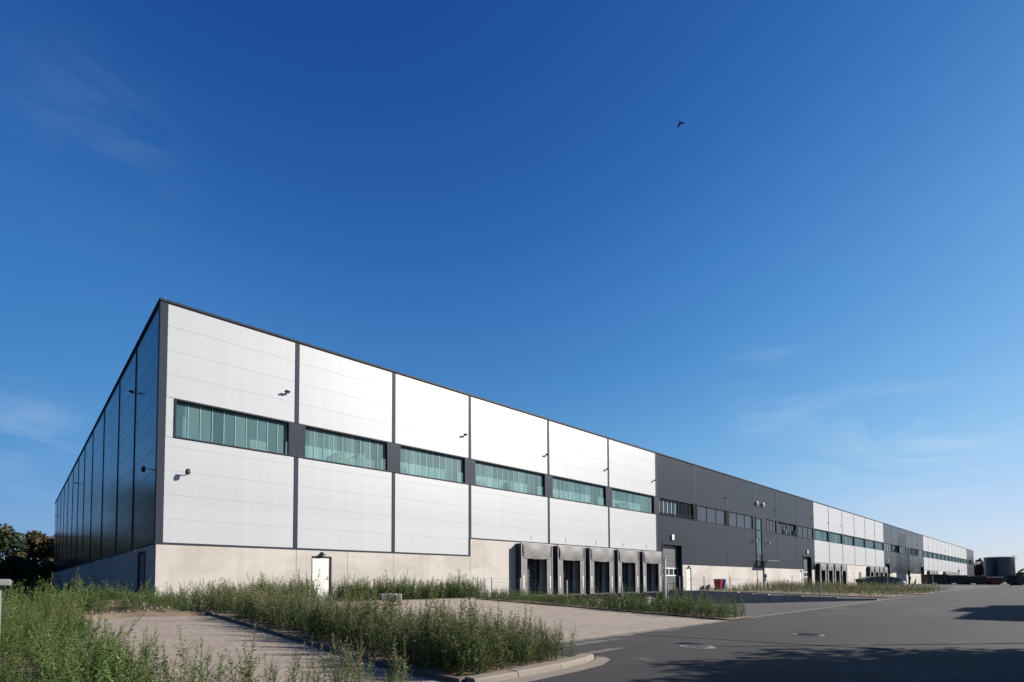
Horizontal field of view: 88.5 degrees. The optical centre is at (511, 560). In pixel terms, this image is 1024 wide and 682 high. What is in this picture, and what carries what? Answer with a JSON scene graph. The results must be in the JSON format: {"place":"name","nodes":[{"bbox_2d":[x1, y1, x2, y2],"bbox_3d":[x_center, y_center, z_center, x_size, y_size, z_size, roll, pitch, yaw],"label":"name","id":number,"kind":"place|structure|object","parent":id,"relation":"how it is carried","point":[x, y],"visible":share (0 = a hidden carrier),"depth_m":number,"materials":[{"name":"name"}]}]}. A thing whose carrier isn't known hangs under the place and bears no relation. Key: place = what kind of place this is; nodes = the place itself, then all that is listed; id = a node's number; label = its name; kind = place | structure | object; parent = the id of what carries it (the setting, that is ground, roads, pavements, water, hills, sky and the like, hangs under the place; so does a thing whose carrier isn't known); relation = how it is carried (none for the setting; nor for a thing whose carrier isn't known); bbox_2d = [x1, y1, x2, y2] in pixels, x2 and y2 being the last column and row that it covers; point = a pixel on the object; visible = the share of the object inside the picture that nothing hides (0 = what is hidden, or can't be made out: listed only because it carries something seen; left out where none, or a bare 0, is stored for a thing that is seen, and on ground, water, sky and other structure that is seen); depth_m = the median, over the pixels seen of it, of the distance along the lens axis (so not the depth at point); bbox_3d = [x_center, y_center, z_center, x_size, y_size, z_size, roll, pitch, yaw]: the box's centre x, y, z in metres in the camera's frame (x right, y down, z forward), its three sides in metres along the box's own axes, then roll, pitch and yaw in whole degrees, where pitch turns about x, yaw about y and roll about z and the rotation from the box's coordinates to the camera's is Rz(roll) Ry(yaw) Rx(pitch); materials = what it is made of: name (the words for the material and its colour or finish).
{"place":"outdoors","nodes":[
{"label":"outdoors","id":0,"kind":"place"},
{"bbox_2d":[0,623,101,681],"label":"front left soil","id":1,"kind":"structure","parent":0,"point":[31,669],"depth_m":8.46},
{"bbox_2d":[0,579,11,628],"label":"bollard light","id":2,"kind":"object","parent":1,"relation":"on","point":[5,582],"visible":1,"depth_m":8.09,"materials":[{"name":"grey plastic"}]},
{"bbox_2d":[2,599,207,620],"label":"soil","id":3,"kind":"structure","parent":0,"point":[152,612],"depth_m":16.11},
{"bbox_2d":[1,568,200,617],"bbox_3d":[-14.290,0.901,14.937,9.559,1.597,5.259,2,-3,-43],"label":"weeds","id":4,"kind":"object","parent":3,"relation":"on","point":[49,599],"visible":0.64,"depth_m":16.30,"materials":[{"name":"green plant"}]},
{"bbox_2d":[90,598,190,612],"bbox_3d":[-12.358,1.443,17.441,2.888,0.482,3.586,2,-3,-43],"label":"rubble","id":5,"kind":"object","parent":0,"point":[144,608],"visible":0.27,"depth_m":16.60,"materials":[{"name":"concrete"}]},
{"bbox_2d":[91,616,205,621],"bbox_3d":[-10.793,1.678,15.784,2.950,0.053,1.300,2,-3,-43],"label":"paved edge","id":6,"kind":"object","parent":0,"point":[115,619],"visible":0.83,"depth_m":15.34,"materials":[{"name":"grey concrete"}]},
{"bbox_2d":[84,616,446,681],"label":"side paved area","id":7,"kind":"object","parent":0,"point":[217,634],"visible":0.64,"depth_m":10.46,"materials":[{"name":"grey concrete"}]},
{"bbox_2d":[6,591,728,681],"bbox_3d":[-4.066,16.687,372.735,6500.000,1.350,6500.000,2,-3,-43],"label":"ground","id":8,"kind":"structure","parent":0,"point":[703,618],"depth_m":22.84,"materials":[{"name":"grey asphalt"}]},
{"bbox_2d":[27,562,53,590],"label":"tree","id":9,"kind":"object","parent":8,"relation":"on","point":[45,571],"visible":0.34,"depth_m":72.12,"materials":[{"name":"green plant"}]},
{"bbox_2d":[36,535,53,565],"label":"tree","id":10,"kind":"object","parent":8,"relation":"on","point":[49,547],"visible":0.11,"depth_m":77.86,"materials":[{"name":"green plant"}]},
{"bbox_2d":[0,585,232,681],"bbox_3d":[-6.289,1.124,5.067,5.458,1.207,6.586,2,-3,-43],"label":"weeds","id":11,"kind":"object","parent":8,"relation":"on","point":[113,659],"visible":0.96,"depth_m":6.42,"materials":[{"name":"green plant"}]},
{"bbox_2d":[198,609,462,681],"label":"edging kerb","id":12,"kind":"structure","parent":8,"relation":"on","point":[435,675],"depth_m":9.98,"materials":[{"name":"concrete"}]},
{"bbox_2d":[465,653,593,681],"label":"kerb","id":13,"kind":"structure","parent":8,"relation":"on","point":[534,669],"depth_m":8.02,"materials":[{"name":"concrete"}]},
{"bbox_2d":[536,593,932,646],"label":"flush kerb","id":14,"kind":"structure","parent":8,"relation":"on","point":[714,622],"depth_m":16.42,"materials":[{"name":"grey concrete"}]},
{"bbox_2d":[660,589,877,603],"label":"retaining wall","id":15,"kind":"structure","parent":8,"relation":"on","point":[751,597],"depth_m":38.41,"materials":[{"name":"grey concrete"}]},
{"bbox_2d":[679,576,820,596],"bbox_3d":[17.186,1.970,39.032,0.044,1.810,10.360,2,-3,-43],"label":"wire fence","id":16,"kind":"object","parent":15,"relation":"on","point":[730,578],"visible":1,"depth_m":38.76,"materials":[{"name":"metal"}]},
{"bbox_2d":[974,558,983,575],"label":"tree","id":17,"kind":"object","parent":8,"relation":"on","point":[979,569],"visible":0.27,"depth_m":248.35,"materials":[{"name":"green plant"}]},
{"bbox_2d":[983,555,1016,581],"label":"storage tank","id":18,"kind":"object","parent":8,"relation":"on","point":[1003,567],"visible":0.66,"depth_m":226.45,"materials":[{"name":"blue metal"}]},
{"bbox_2d":[983,569,1023,574],"bbox_3d":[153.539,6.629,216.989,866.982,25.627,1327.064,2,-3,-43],"label":"distant wood","id":19,"kind":"object","parent":8,"relation":"on","point":[1020,573],"visible":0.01,"depth_m":436.68,"materials":[{"name":"green plant"}]},
{"bbox_2d":[186,603,568,679],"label":"weed bed soil","id":20,"kind":"structure","parent":0,"point":[287,630],"depth_m":9.95,"materials":[{"name":"brown soil"}]},
{"bbox_2d":[179,577,333,622],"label":"weeds","id":21,"kind":"object","parent":20,"relation":"on","point":[224,597],"visible":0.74,"depth_m":16.87,"materials":[{"name":"green plant"}]},
{"bbox_2d":[254,577,576,676],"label":"weeds","id":22,"kind":"object","parent":20,"relation":"on","point":[473,642],"visible":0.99,"depth_m":9.18,"materials":[{"name":"green plant"}]},
{"bbox_2d":[287,597,723,641],"bbox_3d":[-1.734,1.920,19.961,10.450,0.601,15.500,2,-3,-43],"label":"paved area","id":23,"kind":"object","parent":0,"point":[590,623],"visible":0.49,"depth_m":18.28,"materials":[{"name":"grey concrete"}]},
{"bbox_2d":[245,568,486,601],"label":"weeds","id":24,"kind":"object","parent":23,"relation":"on","point":[452,589],"visible":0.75,"depth_m":25.70,"materials":[{"name":"green plant"}]},
{"bbox_2d":[372,601,402,604],"bbox_3d":[-5.310,1.792,22.435,1.240,0.145,0.840,0,-2,-8],"label":"pallet","id":25,"kind":"object","parent":23,"relation":"on","point":[386,603],"visible":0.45,"depth_m":22.17,"materials":[{"name":"brown wood"}]},
{"bbox_2d":[389,593,396,600],"bbox_3d":[-5.105,1.560,22.553,0.312,0.322,0.406,0,-2,-8],"label":"stone pack","id":26,"kind":"object","parent":25,"relation":"on","point":[393,597],"visible":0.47,"depth_m":22.38,"materials":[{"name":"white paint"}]},
{"bbox_2d":[0,0,1023,572],"label":"sky","id":27,"kind":"structure","parent":0,"point":[809,285],"materials":[{"name":"blue"}]},
{"bbox_2d":[52,297,973,605],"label":"warehouse","id":28,"kind":"structure","parent":0,"point":[206,401],"depth_m":28.07,"materials":[{"name":"silver metal"}]},
{"bbox_2d":[141,466,151,471],"bbox_3d":[-14.242,-3.579,20.481,0.389,0.232,0.160,0,-2,-9],"label":"security camera","id":29,"kind":"object","parent":28,"relation":"attached to","point":[143,469],"visible":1,"depth_m":20.42,"materials":[{"name":"metal"}]},
{"bbox_2d":[185,469,190,474],"bbox_3d":[-12.538,-3.440,20.394,0.160,0.232,0.389,0,-2,-9],"label":"security camera","id":30,"kind":"object","parent":28,"relation":"attached to","point":[187,471],"visible":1,"depth_m":20.24,"materials":[{"name":"metal"}]},
{"bbox_2d":[174,398,289,455],"bbox_3d":[-11.481,-5.460,21.824,4.390,1.530,0.205,2,-3,-43],"label":"window","id":31,"kind":"structure","parent":28,"relation":"in","point":[175,400],"depth_m":21.70,"materials":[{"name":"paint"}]},
{"bbox_2d":[247,439,265,450],"bbox_3d":[-11.103,-4.929,22.853,0.680,0.540,0.340,2,-3,-43],"label":"carton stack","id":32,"kind":"object","parent":28,"relation":"in","point":[251,444],"visible":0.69,"depth_m":22.71,"materials":[{"name":"cardboard"}]},
{"bbox_2d":[334,451,346,463],"bbox_3d":[-8.310,-4.908,25.504,0.530,0.687,0.340,2,-3,-43],"label":"carton stack","id":33,"kind":"object","parent":28,"relation":"in","point":[337,456],"visible":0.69,"depth_m":25.34,"materials":[{"name":"cardboard"}]},
{"bbox_2d":[303,425,387,471],"bbox_3d":[-7.890,-5.338,25.229,4.290,1.530,0.205,2,-3,-43],"label":"window","id":34,"kind":"structure","parent":28,"relation":"in","point":[307,426],"depth_m":25.30,"materials":[{"name":"paint"}]},
{"bbox_2d":[347,454,364,466],"bbox_3d":[-7.766,-4.917,26.021,0.880,0.740,0.340,2,-3,-43],"label":"carton stack","id":35,"kind":"object","parent":28,"relation":"in","point":[356,460],"visible":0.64,"depth_m":25.96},
{"bbox_2d":[364,459,376,468],"bbox_3d":[-7.222,-4.798,26.533,0.680,0.540,0.340,2,-3,-43],"label":"carton stack","id":36,"kind":"object","parent":28,"relation":"in","point":[372,464],"visible":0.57,"depth_m":26.44,"materials":[{"name":"cardboard"}]},
{"bbox_2d":[400,466,406,473],"bbox_3d":[-5.879,-4.724,27.804,0.530,0.482,0.340,2,-3,-43],"label":"carton stack","id":37,"kind":"object","parent":28,"relation":"in","point":[403,469],"visible":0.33,"depth_m":27.72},
{"bbox_2d":[399,444,465,483],"bbox_3d":[-4.288,-5.217,28.644,4.360,1.530,0.205,2,-3,-43],"label":"window","id":38,"kind":"structure","parent":28,"relation":"in","point":[464,458],"depth_m":28.70,"materials":[{"name":"paint"}]},
{"bbox_2d":[475,481,484,485],"bbox_3d":[-1.962,-4.550,31.517,0.680,0.400,0.340,2,-3,-43],"label":"carton stack","id":39,"kind":"object","parent":28,"relation":"in","point":[481,483],"visible":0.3,"depth_m":31.37,"materials":[{"name":"cardboard"}]},
{"bbox_2d":[474,459,545,496],"bbox_3d":[-0.046,-5.073,32.667,6.057,1.530,0.205,2,-3,-43],"label":"window","id":40,"kind":"structure","parent":28,"relation":"in","point":[544,475],"depth_m":32.88,"materials":[{"name":"paint"}]},
{"bbox_2d":[506,481,514,490],"bbox_3d":[-0.076,-4.656,33.312,0.480,0.740,0.340,2,-3,-43],"label":"carton stack","id":41,"kind":"object","parent":28,"relation":"in","point":[509,485],"visible":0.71,"depth_m":33.15,"materials":[{"name":"cardboard"}]},
{"bbox_2d":[552,475,606,506],"bbox_3d":[4.802,-4.909,37.263,6.027,1.530,0.205,2,-3,-43],"label":"window","id":42,"kind":"structure","parent":28,"relation":"in","point":[605,502],"depth_m":36.82,"materials":[{"name":"glass"}]},
{"bbox_2d":[616,503,630,509],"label":"carton stack","id":43,"kind":"object","parent":28,"relation":"in","point":[621,505],"visible":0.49,"depth_m":41.60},
{"bbox_2d":[611,487,654,513],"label":"window","id":44,"kind":"structure","parent":28,"relation":"in","point":[653,505],"depth_m":42.64,"materials":[{"name":"paint"}]},
{"bbox_2d":[659,497,693,519],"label":"window","id":45,"kind":"structure","parent":28,"relation":"in","point":[666,506],"depth_m":46.21,"materials":[{"name":"glass"}]},
{"bbox_2d":[697,505,725,525],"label":"window","id":46,"kind":"structure","parent":28,"relation":"in","point":[706,514],"depth_m":51.08,"materials":[{"name":"glass"}]},
{"bbox_2d":[729,511,752,529],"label":"window","id":47,"kind":"structure","parent":28,"relation":"in","point":[738,520],"depth_m":55.69,"materials":[{"name":"glass"}]},
{"bbox_2d":[766,519,776,533],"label":"window","id":48,"kind":"structure","parent":28,"relation":"in","point":[771,524],"depth_m":61.54,"materials":[{"name":"glass"}]},
{"bbox_2d":[777,521,796,536],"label":"window","id":49,"kind":"structure","parent":28,"relation":"in","point":[783,527],"depth_m":64.98,"materials":[{"name":"glass"}]},
{"bbox_2d":[798,525,813,538],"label":"window","id":50,"kind":"structure","parent":28,"relation":"in","point":[803,532],"depth_m":69.53,"materials":[{"name":"glass"}]},
{"bbox_2d":[815,529,828,541],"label":"window","id":51,"kind":"structure","parent":28,"relation":"in","point":[815,529],"depth_m":75.65,"materials":[{"name":"glass"}]},
{"bbox_2d":[830,532,841,543],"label":"window","id":52,"kind":"structure","parent":28,"relation":"in","point":[832,533],"depth_m":78.70,"materials":[{"name":"glass"}]},
{"bbox_2d":[843,534,853,545],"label":"window","id":53,"kind":"structure","parent":28,"relation":"in","point":[843,534],"depth_m":84.25,"materials":[{"name":"glass"}]},
{"bbox_2d":[855,537,864,547],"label":"window","id":54,"kind":"structure","parent":28,"relation":"in","point":[855,537],"depth_m":88.61,"materials":[{"name":"glass"}]},
{"bbox_2d":[866,539,874,548],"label":"window","id":55,"kind":"structure","parent":28,"relation":"in","point":[873,547],"depth_m":93.71,"materials":[{"name":"glass"}]},
{"bbox_2d":[875,541,883,550],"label":"window","id":56,"kind":"structure","parent":28,"relation":"in","point":[882,548],"depth_m":98.28,"materials":[{"name":"glass"}]},
{"bbox_2d":[884,543,891,551],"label":"window","id":57,"kind":"structure","parent":28,"relation":"in","point":[887,547],"depth_m":101.70,"materials":[{"name":"glass"}]},
{"bbox_2d":[892,544,898,552],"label":"window","id":58,"kind":"structure","parent":28,"relation":"in","point":[894,549],"depth_m":106.24,"materials":[{"name":"glass"}]},
{"bbox_2d":[900,546,905,553],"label":"window","id":59,"kind":"structure","parent":28,"relation":"in","point":[902,549],"depth_m":110.81,"materials":[{"name":"glass"}]},
{"bbox_2d":[913,549,918,555],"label":"window","id":60,"kind":"structure","parent":28,"relation":"in","point":[915,551],"depth_m":120.51,"materials":[{"name":"glass"}]},
{"bbox_2d":[918,550,923,556],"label":"window","id":61,"kind":"structure","parent":28,"relation":"in","point":[920,553],"depth_m":124.53,"materials":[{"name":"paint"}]},
{"bbox_2d":[467,597,747,619],"bbox_3d":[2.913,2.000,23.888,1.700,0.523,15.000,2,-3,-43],"label":"strip bed soil","id":62,"kind":"structure","parent":0,"point":[687,614],"depth_m":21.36,"materials":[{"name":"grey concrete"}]},
{"bbox_2d":[459,577,668,615],"bbox_3d":[2.114,1.609,25.681,11.887,1.790,1.262,-2,-3,38],"label":"wire fence","id":63,"kind":"object","parent":62,"relation":"on","point":[567,581],"visible":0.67,"depth_m":25.46,"materials":[{"name":"metal"}]},
{"bbox_2d":[471,584,746,619],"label":"weeds","id":64,"kind":"object","parent":62,"relation":"on","point":[676,606],"visible":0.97,"depth_m":21.20,"materials":[{"name":"green plant"}]},
{"bbox_2d":[663,557,666,614],"bbox_3d":[6.332,1.078,21.726,0.100,2.450,0.095,2,-3,-43],"label":"marker pole","id":65,"kind":"object","parent":62,"relation":"on","point":[664,558],"visible":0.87,"depth_m":21.70,"materials":[{"name":"white metal"}]},
{"bbox_2d":[463,584,1023,681],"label":"road","id":66,"kind":"structure","parent":0,"point":[972,635],"depth_m":10.75,"materials":[{"name":"grey asphalt"}]},
{"bbox_2d":[500,657,609,681],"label":"gutter strip","id":67,"kind":"object","parent":66,"relation":"on","point":[598,661],"visible":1,"depth_m":8.23,"materials":[{"name":"concrete"}]},
{"bbox_2d":[565,638,623,645],"bbox_3d":[1.850,1.865,12.090,2.431,0.013,0.389,2,-3,-43],"label":"sand patch","id":68,"kind":"object","parent":66,"relation":"on","point":[589,642],"visible":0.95,"depth_m":12.02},
{"bbox_2d":[574,647,623,655],"bbox_3d":[1.812,1.811,10.604,1.850,0.010,0.330,2,-3,-43],"label":"sand patch","id":69,"kind":"object","parent":66,"relation":"on","point":[600,651],"visible":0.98,"depth_m":10.62,"materials":[{"name":"grey concrete"}]},
{"bbox_2d":[680,644,714,648],"bbox_3d":[3.923,1.832,11.126,0.720,0.068,0.720,2,-3,-43],"label":"manhole cover","id":70,"kind":"object","parent":66,"relation":"on","point":[692,646],"visible":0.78,"depth_m":11.03,"materials":[{"name":"metal"}]},
{"bbox_2d":[637,633,891,648],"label":"road repair","id":71,"kind":"structure","parent":66,"relation":"on","point":[795,642],"depth_m":11.90,"materials":[{"name":"asphalt"}]},
{"bbox_2d":[792,633,824,635],"bbox_3d":[7.481,1.880,13.260,0.720,0.068,0.720,2,-3,-43],"label":"manhole cover","id":72,"kind":"object","parent":66,"relation":"on","point":[804,634],"visible":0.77,"depth_m":13.18,"materials":[{"name":"metal"}]},
{"bbox_2d":[1006,575,1023,584],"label":"container","id":73,"kind":"object","parent":66,"relation":"on","point":[1015,579],"visible":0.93,"depth_m":109.99,"materials":[{"name":"grey metal"}]},
{"bbox_2d":[634,600,875,617],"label":"dock yard","id":74,"kind":"structure","parent":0,"point":[757,609],"depth_m":28.41,"materials":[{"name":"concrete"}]},
{"bbox_2d":[686,582,1008,599],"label":"apron","id":75,"kind":"object","parent":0,"point":[956,587],"visible":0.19,"depth_m":59.13,"materials":[{"name":"concrete"}]},
{"bbox_2d":[713,579,722,589],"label":"wheelie bin","id":76,"kind":"object","parent":75,"relation":"on","point":[718,585],"visible":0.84,"depth_m":48.84,"materials":[{"name":"red plastic"}]},
{"bbox_2d":[720,579,726,589],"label":"wheelie bin","id":77,"kind":"object","parent":75,"relation":"on","point":[723,584],"visible":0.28,"depth_m":49.51,"materials":[{"name":"blue plastic"}]},
{"bbox_2d":[725,577,807,588],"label":"weeds","id":78,"kind":"object","parent":75,"relation":"on","point":[759,583],"visible":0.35,"depth_m":54.70,"materials":[{"name":"green plant"}]},
{"bbox_2d":[699,589,913,596],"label":"apron bed soil","id":79,"kind":"structure","parent":75,"relation":"on","point":[827,593],"depth_m":41.34,"materials":[{"name":"brown soil"}]},
{"bbox_2d":[699,584,910,597],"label":"weeds","id":80,"kind":"object","parent":79,"relation":"on","point":[804,591],"visible":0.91,"depth_m":42.28,"materials":[{"name":"green plant"}]},
{"bbox_2d":[763,588,936,593],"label":"apron bed soil","id":81,"kind":"structure","parent":75,"relation":"on","point":[867,592],"depth_m":47.28,"materials":[{"name":"brown soil"}]},
{"bbox_2d":[744,578,952,593],"bbox_3d":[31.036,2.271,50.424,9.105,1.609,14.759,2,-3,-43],"label":"weeds","id":82,"kind":"object","parent":81,"relation":"on","point":[922,588],"visible":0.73,"depth_m":48.44,"materials":[{"name":"green plant"}]},
{"bbox_2d":[792,575,932,590],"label":"wire fence","id":83,"kind":"object","parent":75,"relation":"on","point":[878,582],"visible":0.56,"depth_m":53.28,"materials":[{"name":"metal"}]},
{"bbox_2d":[855,576,901,585],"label":"car","id":84,"kind":"object","parent":75,"relation":"on","point":[879,579],"visible":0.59,"depth_m":76.90,"materials":[{"name":"green paint"}]},
{"bbox_2d":[921,574,947,583],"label":"container","id":85,"kind":"object","parent":75,"relation":"on","point":[940,578],"visible":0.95,"depth_m":116.84,"materials":[{"name":"brown metal"}]},
{"bbox_2d":[946,575,967,583],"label":"container","id":86,"kind":"object","parent":75,"relation":"on","point":[959,579],"visible":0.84,"depth_m":116.85,"materials":[{"name":"brown metal"}]},
{"bbox_2d":[965,576,986,583],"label":"container","id":87,"kind":"object","parent":75,"relation":"on","point":[978,579],"visible":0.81,"depth_m":116.81,"materials":[{"name":"brown metal"}]},
{"bbox_2d":[985,577,1002,584],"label":"container","id":88,"kind":"object","parent":75,"relation":"on","point":[994,580],"visible":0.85,"depth_m":116.78,"materials":[{"name":"red metal"}]},
{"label":"side lawn","id":89,"kind":"structure","parent":0,"visible":0},
{"bbox_2d":[0,523,37,562],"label":"tree","id":90,"kind":"object","parent":89,"relation":"on","point":[10,540],"visible":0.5,"depth_m":74.51,"materials":[{"name":"green plant"}]},
{"bbox_2d":[0,554,42,591],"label":"tree","id":91,"kind":"object","parent":89,"relation":"on","point":[21,566],"visible":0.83,"depth_m":71.06,"materials":[{"name":"green plant"}]},
{"bbox_2d":[2,530,53,564],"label":"tree","id":92,"kind":"object","parent":89,"relation":"on","point":[37,540],"visible":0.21,"depth_m":78.51,"materials":[{"name":"green plant"}]},
{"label":"near bed soil","id":93,"kind":"structure","parent":0,"visible":0},
{"bbox_2d":[162,623,412,681],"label":"weeds","id":94,"kind":"object","parent":93,"relation":"on","point":[247,676],"visible":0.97,"depth_m":6.47,"materials":[{"name":"green plant"}]}
]}

